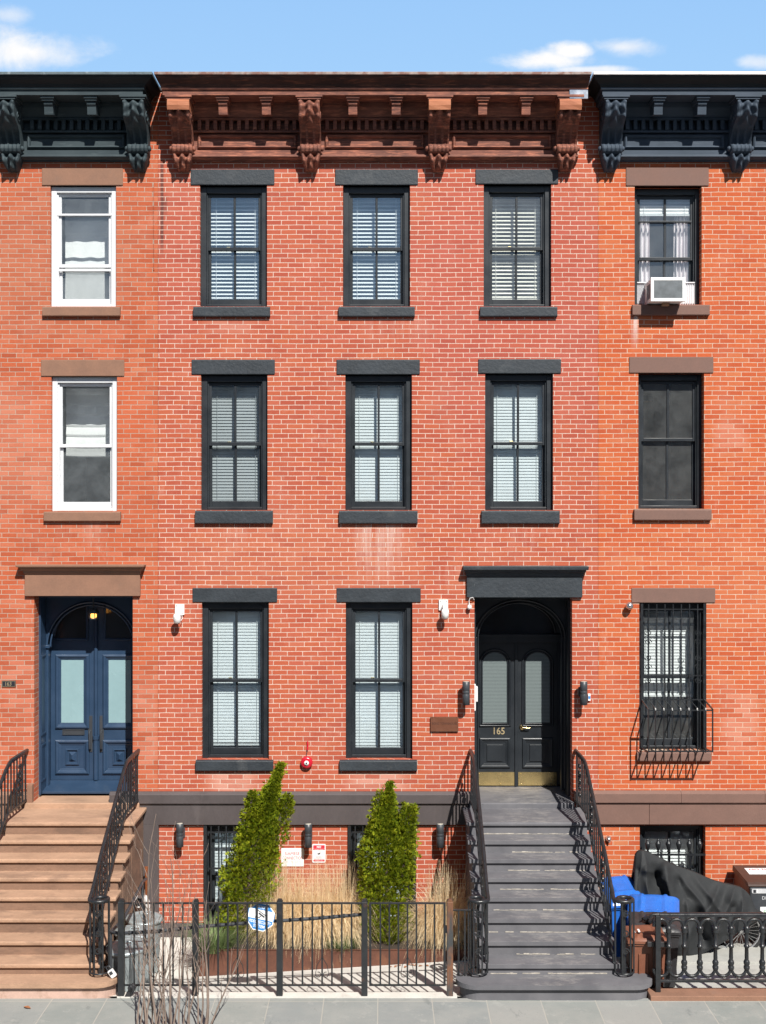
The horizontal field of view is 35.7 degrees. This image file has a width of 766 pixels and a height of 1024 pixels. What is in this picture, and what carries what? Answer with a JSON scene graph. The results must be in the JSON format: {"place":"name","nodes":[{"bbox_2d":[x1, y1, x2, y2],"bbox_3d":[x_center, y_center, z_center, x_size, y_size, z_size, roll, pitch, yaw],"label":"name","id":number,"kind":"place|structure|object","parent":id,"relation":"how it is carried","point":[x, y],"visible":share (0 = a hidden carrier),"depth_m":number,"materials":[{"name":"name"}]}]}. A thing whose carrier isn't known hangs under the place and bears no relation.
{"place":"outdoors","nodes":[
{"label":"outdoors","id":0,"kind":"place"},
{"bbox_2d":[113,937,475,995],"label":"yard floor","id":1,"kind":"structure","parent":0,"point":[356,975],"depth_m":14.95,"materials":[{"name":"concrete"}]},
{"bbox_2d":[0,794,146,998],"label":"stone stoop","id":2,"kind":"object","parent":1,"relation":"on","point":[50,846],"visible":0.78,"depth_m":15.26,"materials":[{"name":"brown stone"}]},
{"bbox_2d":[0,749,28,835],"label":"stair railing","id":3,"kind":"object","parent":2,"relation":"on","point":[18,774],"visible":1,"depth_m":16.34,"materials":[{"name":"black metal"}]},
{"bbox_2d":[88,749,139,975],"bbox_3d":[-3.381,4.438,15.506,0.273,2.140,2.949,0,0,0],"label":"stair railing","id":4,"kind":"object","parent":2,"relation":"on","point":[100,900],"visible":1,"depth_m":14.88,"materials":[{"name":"black metal"}]},
{"bbox_2d":[106,966,116,978],"bbox_3d":[-3.211,5.435,14.049,0.128,0.148,0.053,0,0,0],"label":"lock box","id":5,"kind":"object","parent":4,"relation":"hanging from","point":[112,973],"visible":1,"depth_m":14.03,"materials":[{"name":"white plastic"}]},
{"bbox_2d":[104,937,148,991],"bbox_3d":[-3.130,5.543,14.552,0.558,0.586,0.528,0,0,0],"label":"trash can","id":6,"kind":"object","parent":1,"relation":"on","point":[128,965],"visible":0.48,"depth_m":14.38,"materials":[{"name":"metal"}]},
{"bbox_2d":[114,924,157,982],"bbox_3d":[-3.152,5.621,15.119,0.558,0.704,0.529,0,0,0],"label":"trash can","id":7,"kind":"object","parent":1,"relation":"on","point":[128,927],"visible":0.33,"depth_m":15.06,"materials":[{"name":"metal"}]},
{"bbox_2d":[134,895,149,910],"bbox_3d":[-3.312,5.675,16.337,0.196,0.851,0.247,0,0,0],"label":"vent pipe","id":8,"kind":"object","parent":1,"relation":"on","point":[139,899],"visible":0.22,"depth_m":16.22,"materials":[{"name":"white plastic"}]},
{"bbox_2d":[125,911,161,974],"bbox_3d":[-3.153,5.680,15.701,0.484,0.768,0.483,0,0,-39],"label":"trash can","id":9,"kind":"object","parent":1,"relation":"on","point":[129,918],"visible":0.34,"depth_m":15.63,"materials":[{"name":"metal"}]},
{"bbox_2d":[144,866,147,894],"bbox_3d":[-3.336,5.539,16.750,0.048,1.082,0.048,0,0,0],"label":"copper pipe","id":10,"kind":"object","parent":1,"relation":"on","point":[146,868],"visible":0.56,"depth_m":16.73,"materials":[{"name":"brown metal"}]},
{"bbox_2d":[110,878,360,967],"bbox_3d":[-1.764,5.407,15.267,3.076,1.314,2.375,0,0,0],"label":"pipe handrail","id":11,"kind":"object","parent":1,"relation":"on","point":[141,888],"visible":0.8,"depth_m":14.12,"materials":[{"name":"grey metal"}]},
{"bbox_2d":[117,992,456,997],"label":"yard kerb","id":12,"kind":"structure","parent":1,"relation":"on","point":[324,994],"depth_m":13.99,"materials":[{"name":"concrete"}]},
{"bbox_2d":[125,983,136,996],"bbox_3d":[-2.962,5.630,13.955,0.144,0.184,0.070,0,0,0],"label":"ground spotlight","id":13,"kind":"object","parent":12,"relation":"on","point":[131,989],"visible":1,"depth_m":13.95,"materials":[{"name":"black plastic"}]},
{"bbox_2d":[118,898,367,995],"bbox_3d":[-1.649,5.123,14.000,2.934,1.130,0.072,0,0,0],"label":"iron fence","id":14,"kind":"object","parent":12,"relation":"on","point":[279,984],"visible":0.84,"depth_m":13.99,"materials":[{"name":"black metal"}]},
{"bbox_2d":[248,904,275,931],"bbox_3d":[-1.439,4.781,14.039,0.343,0.338,0.036,0,0,0],"label":"octagon sign","id":15,"kind":"object","parent":14,"relation":"attached to","point":[261,916],"visible":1,"depth_m":14.04,"materials":[{"name":"white metal"}]},
{"bbox_2d":[447,898,476,995],"bbox_3d":[0.936,5.123,14.049,0.368,1.130,0.170,0,0,0],"label":"iron fence","id":16,"kind":"object","parent":12,"relation":"on","point":[450,982],"visible":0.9,"depth_m":13.96,"materials":[{"name":"black metal"}]},
{"bbox_2d":[369,902,446,985],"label":"iron gate","id":17,"kind":"structure","parent":16,"relation":"attached to","point":[444,943],"depth_m":13.99,"materials":[{"name":"black metal"}]},
{"bbox_2d":[199,919,467,976],"bbox_3d":[-0.635,5.926,16.078,3.524,0.447,1.175,0,0,0],"label":"steel planter","id":18,"kind":"object","parent":1,"relation":"on","point":[356,958],"visible":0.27,"depth_m":15.50,"materials":[{"name":"metal"}]},
{"bbox_2d":[176,908,251,953],"bbox_3d":[-2.243,5.559,15.698,1.166,0.401,1.160,0,0,0],"label":"green shrub","id":19,"kind":"object","parent":18,"relation":"on","point":[222,940],"visible":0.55,"depth_m":15.70,"materials":[{"name":"green plant"}]},
{"bbox_2d":[215,761,295,942],"bbox_3d":[-1.724,4.587,16.155,1.090,2.437,0.972,0,0,0],"label":"evergreen","id":20,"kind":"object","parent":18,"relation":"on","point":[261,816],"visible":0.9,"depth_m":16.04,"materials":[{"name":"green plant"}]},
{"bbox_2d":[224,854,328,962],"bbox_3d":[-1.375,5.436,16.083,1.787,1.549,1.667,0,0,25],"label":"grass clump","id":21,"kind":"object","parent":18,"relation":"on","point":[284,899],"visible":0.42,"depth_m":15.89,"materials":[{"name":"beige plant"}]},
{"bbox_2d":[258,859,372,970],"bbox_3d":[-0.951,5.429,16.065,1.966,1.529,1.579,0,0,24],"label":"grass clump","id":22,"kind":"object","parent":18,"relation":"on","point":[307,938],"visible":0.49,"depth_m":15.84,"materials":[{"name":"beige plant"}]},
{"bbox_2d":[285,851,385,962],"bbox_3d":[-0.559,5.430,16.117,1.802,1.579,1.533,0,0,0],"label":"grass clump","id":23,"kind":"object","parent":18,"relation":"on","point":[350,899],"visible":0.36,"depth_m":15.97,"materials":[{"name":"beige plant"}]},
{"bbox_2d":[323,933,359,951],"bbox_3d":[-0.528,5.647,15.631,0.571,0.226,0.615,0,0,-12],"label":"sedge tuft","id":24,"kind":"object","parent":18,"relation":"on","point":[339,945],"visible":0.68,"depth_m":15.68,"materials":[{"name":"beige plant"}]},
{"bbox_2d":[354,780,421,944],"bbox_3d":[0.072,4.707,16.080,0.928,2.202,0.918,0,0,0],"label":"evergreen","id":25,"kind":"object","parent":18,"relation":"on","point":[388,824],"visible":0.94,"depth_m":15.89,"materials":[{"name":"green plant"}]},
{"bbox_2d":[391,860,472,963],"bbox_3d":[0.813,5.434,16.029,1.725,1.476,1.578,0,0,34],"label":"grass clump","id":26,"kind":"object","parent":18,"relation":"on","point":[430,923],"visible":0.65,"depth_m":15.84,"materials":[{"name":"beige plant"}]},
{"bbox_2d":[0,998,765,1023],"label":"sidewalk","id":27,"kind":"structure","parent":0,"point":[303,1011],"depth_m":13.57,"materials":[{"name":"grey concrete"}]},
{"bbox_2d":[122,796,221,1023],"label":"bare shrub","id":28,"kind":"object","parent":27,"relation":"on","point":[151,986],"visible":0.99,"depth_m":13.18,"materials":[{"name":"grey plant"}]},
{"bbox_2d":[178,882,251,1023],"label":"bare shrub","id":29,"kind":"object","parent":27,"relation":"on","point":[206,984],"visible":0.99,"depth_m":13.09,"materials":[{"name":"brown plant"}]},
{"bbox_2d":[647,988,765,1000],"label":"yard coping","id":30,"kind":"object","parent":27,"relation":"on","point":[711,994],"visible":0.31,"depth_m":13.91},
{"bbox_2d":[649,912,765,991],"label":"cast iron fence","id":31,"kind":"object","parent":30,"relation":"on","point":[656,924],"visible":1,"depth_m":13.98,"materials":[{"name":"black metal"}]},
{"bbox_2d":[0,0,765,85],"label":"sky","id":32,"kind":"structure","parent":0,"point":[152,36],"materials":[{"name":"blue"}]},
{"bbox_2d":[616,933,765,987],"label":"yard paving","id":33,"kind":"structure","parent":0,"point":[738,955],"depth_m":15.36,"materials":[{"name":"concrete"}]},
{"bbox_2d":[456,786,651,999],"bbox_3d":[2.020,5.143,15.895,2.320,2.015,4.130,0,0,0],"label":"stone stoop","id":34,"kind":"object","parent":33,"relation":"on","point":[548,938],"visible":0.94,"depth_m":15.01,"materials":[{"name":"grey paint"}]},
{"bbox_2d":[467,749,489,975],"bbox_3d":[1.141,4.438,15.506,0.273,2.140,2.949,0,0,0],"label":"stair railing","id":35,"kind":"object","parent":34,"relation":"on","point":[484,896],"visible":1,"depth_m":14.60,"materials":[{"name":"black metal"}]},
{"bbox_2d":[574,749,634,975],"bbox_3d":[2.859,4.438,15.506,0.273,2.140,2.949,0,0,0],"label":"stair railing","id":36,"kind":"object","parent":34,"relation":"on","point":[604,876],"visible":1,"depth_m":14.77,"materials":[{"name":"black metal"}]},
{"bbox_2d":[601,875,639,956],"bbox_3d":[3.176,5.397,15.876,0.497,0.983,0.657,0,0,-8],"label":"wheeled bin","id":37,"kind":"object","parent":33,"relation":"on","point":[623,884],"visible":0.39,"depth_m":15.66,"materials":[{"name":"blue plastic"}]},
{"bbox_2d":[626,924,666,987],"bbox_3d":[3.170,5.461,14.372,0.509,0.856,0.658,0,0,0],"label":"wheeled bin","id":38,"kind":"object","parent":33,"relation":"on","point":[644,948],"visible":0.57,"depth_m":14.18,"materials":[{"name":"brown plastic"}]},
{"bbox_2d":[642,912,671,925],"bbox_3d":[3.412,5.030,14.700,0.390,0.156,0.294,0,0,-41],"label":"plastic bag","id":39,"kind":"object","parent":38,"relation":"on","point":[646,918],"visible":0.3,"depth_m":14.63,"materials":[{"name":"black plastic"}]},
{"bbox_2d":[627,893,678,925],"bbox_3d":[3.466,5.416,15.244,0.648,0.946,0.599,0,0,14],"label":"wheeled bin","id":40,"kind":"object","parent":33,"relation":"on","point":[653,903],"visible":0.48,"depth_m":15.24,"materials":[{"name":"blue plastic"}]},
{"bbox_2d":[628,911,681,986],"bbox_3d":[3.383,5.450,14.823,0.626,0.878,0.442,0,0,8],"label":"wheeled bin","id":41,"kind":"object","parent":33,"relation":"on","point":[676,933],"visible":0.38,"depth_m":14.62,"materials":[{"name":"black plastic"}]},
{"bbox_2d":[631,849,765,955],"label":"covered bicycle","id":42,"kind":"object","parent":33,"relation":"on","point":[691,891],"visible":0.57,"depth_m":15.79,"materials":[{"name":"fabric"}]},
{"bbox_2d":[732,865,765,940],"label":"storage bin","id":43,"kind":"object","parent":33,"relation":"on","point":[750,880],"visible":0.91,"depth_m":16.26,"materials":[{"name":"brown plastic"}]},
{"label":"ground","id":44,"kind":"structure","parent":0,"visible":0},
{"bbox_2d":[0,72,160,833],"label":"row house","id":45,"kind":"structure","parent":44,"relation":"on","point":[78,390],"depth_m":17.00,"materials":[{"name":"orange brick"}]},
{"bbox_2d":[2,681,15,686],"bbox_3d":[-5.348,2.454,16.992,0.198,0.089,0.014,0,0,0],"label":"number plaque","id":46,"kind":"object","parent":45,"relation":"attached to","point":[8,683],"visible":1,"depth_m":16.99,"materials":[{"name":"metal"}]},
{"bbox_2d":[15,564,145,794],"bbox_3d":[-4.296,2.424,17.315,1.820,3.352,0.970,0,0,0],"label":"door","id":47,"kind":"structure","parent":45,"relation":"in","point":[86,664],"depth_m":17.72,"materials":[{"name":"blue paint"}]},
{"bbox_2d":[42,168,122,316],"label":"window","id":48,"kind":"structure","parent":45,"relation":"in","point":[90,241],"depth_m":17.10,"materials":[{"name":"white plastic"}]},
{"bbox_2d":[41,360,123,520],"bbox_3d":[-4.292,-1.023,17.274,1.191,2.310,0.664,0,0,0],"label":"window","id":49,"kind":"structure","parent":45,"relation":"in","point":[91,402],"depth_m":17.10,"materials":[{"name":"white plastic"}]},
{"bbox_2d":[88,597,98,619],"bbox_3d":[-4.213,1.389,17.300,0.170,0.359,0.147,0,0,0],"label":"hanging lantern","id":50,"kind":"object","parent":45,"relation":"hanging from","point":[93,612],"visible":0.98,"depth_m":17.26,"materials":[{"name":"yellow glass"}]},
{"bbox_2d":[153,183,153,258],"bbox_3d":[-3.276,-4.080,16.992,0.019,1.251,0.014,0,0,0],"label":"wall cable","id":51,"kind":"object","parent":45,"relation":"attached to","point":[153,220],"depth_m":16.99,"materials":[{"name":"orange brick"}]},
{"bbox_2d":[109,72,597,936],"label":"row house","id":52,"kind":"structure","parent":44,"relation":"on","point":[377,366],"depth_m":17.00,"materials":[{"name":"red brick"}]},
{"bbox_2d":[173,604,184,623],"bbox_3d":[-2.904,1.454,16.889,0.134,0.269,0.220,0,0,0],"label":"security camera","id":53,"kind":"object","parent":52,"relation":"attached to","point":[179,611],"visible":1,"depth_m":16.95,"materials":[{"name":"white plastic"}]},
{"bbox_2d":[176,823,184,847],"bbox_3d":[-2.879,4.577,16.895,0.106,0.332,0.207,0,0,0],"label":"wall sconce","id":54,"kind":"object","parent":52,"relation":"attached to","point":[180,831],"depth_m":16.80,"materials":[{"name":"grey metal"}]},
{"bbox_2d":[191,169,273,316],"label":"window","id":55,"kind":"structure","parent":52,"relation":"in","point":[205,177],"depth_m":17.08,"materials":[{"name":"black paint"}]},
{"bbox_2d":[192,360,274,523],"bbox_3d":[-2.141,-1.006,17.128,1.191,2.343,0.373,0,0,0],"label":"window","id":56,"kind":"structure","parent":52,"relation":"in","point":[234,392],"depth_m":17.17,"materials":[{"name":"black paint"}]},
{"bbox_2d":[192,588,276,770],"bbox_3d":[-2.118,2.389,17.128,1.211,2.608,0.373,0,0,0],"label":"window","id":57,"kind":"structure","parent":52,"relation":"in","point":[235,620],"depth_m":17.17,"materials":[{"name":"black paint"}]},
{"bbox_2d":[207,825,267,920],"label":"window","id":58,"kind":"structure","parent":52,"relation":"in","point":[222,836],"depth_m":17.28,"materials":[{"name":"black paint"}]},
{"bbox_2d":[204,825,271,930],"bbox_3d":[-2.075,5.282,16.995,0.972,1.635,0.089,0,0,0],"label":"window guard","id":59,"kind":"object","parent":52,"relation":"attached to","point":[210,868],"visible":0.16,"depth_m":16.97,"materials":[{"name":"black paint"}]},
{"bbox_2d":[281,848,303,865],"bbox_3d":[-1.292,4.934,16.995,0.321,0.258,0.008,0,0,0],"label":"wall sign","id":60,"kind":"object","parent":52,"relation":"attached to","point":[296,853],"visible":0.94,"depth_m":16.99,"materials":[{"name":"white metal"}]},
{"bbox_2d":[301,741,312,768],"bbox_3d":[-1.089,3.467,16.954,0.170,0.384,0.090,0,0,0],"label":"alarm bell","id":61,"kind":"object","parent":52,"relation":"attached to","point":[306,762],"visible":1,"depth_m":16.93,"materials":[{"name":"red metal"}]},
{"bbox_2d":[304,823,311,847],"bbox_3d":[-1.059,4.583,16.895,0.106,0.332,0.207,0,0,0],"label":"wall sconce","id":62,"kind":"object","parent":52,"relation":"attached to","point":[307,835],"depth_m":16.80,"materials":[{"name":"grey metal"}]},
{"bbox_2d":[312,844,325,862],"bbox_3d":[-0.915,4.878,16.994,0.189,0.265,0.009,0,0,0],"label":"wall sign","id":63,"kind":"object","parent":52,"relation":"attached to","point":[319,851],"visible":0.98,"depth_m":16.99,"materials":[{"name":"white metal"}]},
{"bbox_2d":[335,169,417,316],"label":"window","id":64,"kind":"structure","parent":52,"relation":"in","point":[347,177],"depth_m":17.07,"materials":[{"name":"black paint"}]},
{"bbox_2d":[336,360,419,523],"bbox_3d":[-0.069,-1.006,17.128,1.191,2.343,0.373,0,0,0],"label":"window","id":65,"kind":"structure","parent":52,"relation":"in","point":[378,392],"depth_m":17.17,"materials":[{"name":"black paint"}]},
{"bbox_2d":[336,588,420,770],"bbox_3d":[-0.063,2.389,17.128,1.205,2.608,0.373,0,0,0],"label":"window","id":66,"kind":"structure","parent":52,"relation":"in","point":[378,620],"depth_m":17.18,"materials":[{"name":"black paint"}]},
{"bbox_2d":[348,825,415,918],"bbox_3d":[-0.017,5.282,16.995,0.972,1.635,0.089,0,0,0],"label":"window guard","id":67,"kind":"object","parent":52,"relation":"attached to","point":[349,848],"visible":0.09,"depth_m":16.97,"materials":[{"name":"black paint"}]},
{"bbox_2d":[351,825,412,918],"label":"window","id":68,"kind":"structure","parent":52,"relation":"in","point":[358,827],"depth_m":17.10,"materials":[{"name":"black paint"}]},
{"bbox_2d":[436,823,443,847],"bbox_3d":[0.810,4.583,16.895,0.106,0.332,0.207,0,0,0],"label":"wall sconce","id":69,"kind":"object","parent":52,"relation":"attached to","point":[439,835],"depth_m":16.80,"materials":[{"name":"grey metal"}]},
{"bbox_2d":[430,717,457,730],"bbox_3d":[0.877,3.028,16.980,0.397,0.205,0.037,0,0,0],"label":"wall plaque","id":70,"kind":"object","parent":52,"relation":"attached to","point":[443,723],"depth_m":16.96,"materials":[{"name":"brown metal"}]},
{"bbox_2d":[439,600,448,619],"bbox_3d":[0.866,1.388,16.889,0.134,0.269,0.220,0,0,0],"label":"security camera","id":71,"kind":"object","parent":52,"relation":"attached to","point":[443,605],"visible":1,"depth_m":16.89,"materials":[{"name":"white plastic"}]},
{"bbox_2d":[462,681,469,704],"bbox_3d":[1.177,2.567,16.895,0.106,0.332,0.207,0,0,0],"label":"wall sconce","id":72,"kind":"object","parent":52,"relation":"attached to","point":[465,692],"depth_m":16.80,"materials":[{"name":"grey metal"}]},
{"bbox_2d":[474,684,477,710],"bbox_3d":[1.333,2.661,17.075,0.049,0.384,0.090,0,0,0],"label":"intercom","id":73,"kind":"object","parent":52,"relation":"attached to","point":[475,693],"visible":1,"depth_m":17.04,"materials":[{"name":"white plastic"}]},
{"bbox_2d":[475,169,557,316],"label":"window","id":74,"kind":"structure","parent":52,"relation":"in","point":[506,177],"depth_m":17.07,"materials":[{"name":"black paint"}]},
{"bbox_2d":[478,359,560,523],"bbox_3d":[1.952,-1.009,17.128,1.185,2.350,0.373,0,0,0],"label":"window","id":75,"kind":"structure","parent":52,"relation":"in","point":[518,392],"depth_m":17.17,"materials":[{"name":"black paint"}]},
{"bbox_2d":[462,566,588,795],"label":"door","id":76,"kind":"structure","parent":52,"relation":"in","point":[522,657],"depth_m":17.89,"materials":[{"name":"black paint"}]},
{"bbox_2d":[578,681,586,704],"bbox_3d":[2.843,2.567,16.895,0.106,0.332,0.207,0,0,0],"label":"wall sconce","id":77,"kind":"object","parent":52,"relation":"attached to","point":[582,691],"depth_m":16.80,"materials":[{"name":"grey metal"}]},
{"bbox_2d":[574,72,765,884],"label":"row house","id":78,"kind":"structure","parent":44,"relation":"on","point":[681,391],"depth_m":17.00,"materials":[{"name":"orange brick"}]},
{"bbox_2d":[605,836,611,842],"bbox_3d":[3.221,4.668,16.964,0.090,0.094,0.070,0,0,0],"label":"water tap","id":79,"kind":"object","parent":78,"relation":"attached to","point":[608,839],"visible":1,"depth_m":16.95,"materials":[{"name":"metal"}]},
{"bbox_2d":[626,602,632,609],"bbox_3d":[3.510,1.341,16.930,0.111,0.122,0.143,0,0,0],"label":"bullet camera","id":80,"kind":"object","parent":78,"relation":"attached to","point":[629,605],"visible":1,"depth_m":16.88,"materials":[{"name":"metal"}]},
{"bbox_2d":[637,277,694,305],"bbox_3d":[4.077,-3.121,16.950,0.830,0.386,0.501,0,0,0],"label":"air conditioner","id":81,"kind":"object","parent":78,"relation":"attached to","point":[664,291],"visible":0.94,"depth_m":16.71,"materials":[{"name":"white plastic"}]},
{"bbox_2d":[626,167,709,315],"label":"window","id":82,"kind":"structure","parent":78,"relation":"in","point":[651,177],"depth_m":17.13,"materials":[{"name":"black paint"}]},
{"bbox_2d":[629,357,712,519],"bbox_3d":[4.120,-1.049,17.116,1.205,2.336,0.348,0,0,0],"label":"window","id":83,"kind":"structure","parent":78,"relation":"in","point":[666,509],"depth_m":17.13,"materials":[{"name":"black paint"}]},
{"bbox_2d":[640,825,702,874],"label":"window","id":84,"kind":"structure","parent":78,"relation":"in","point":[651,832],"depth_m":17.39,"materials":[{"name":"black paint"}]},
{"bbox_2d":[631,588,714,760],"bbox_3d":[4.150,2.320,17.186,1.198,2.469,0.488,0,0,0],"label":"window","id":85,"kind":"structure","parent":78,"relation":"in","point":[645,596],"depth_m":17.23,"materials":[{"name":"black paint"}]},
{"bbox_2d":[645,838,705,873],"bbox_3d":[4.140,5.231,16.977,0.930,1.138,0.076,0,0,0],"label":"window guard","id":86,"kind":"object","parent":78,"relation":"attached to","point":[678,844],"visible":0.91,"depth_m":16.96,"materials":[{"name":"black paint"}]},
{"bbox_2d":[640,604,712,752],"bbox_3d":[4.143,2.355,16.769,0.930,2.090,0.462,0,0,0],"label":"window guard","id":87,"kind":"object","parent":78,"relation":"attached to","point":[704,749],"visible":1,"depth_m":16.97,"materials":[{"name":"black paint"}]}
]}

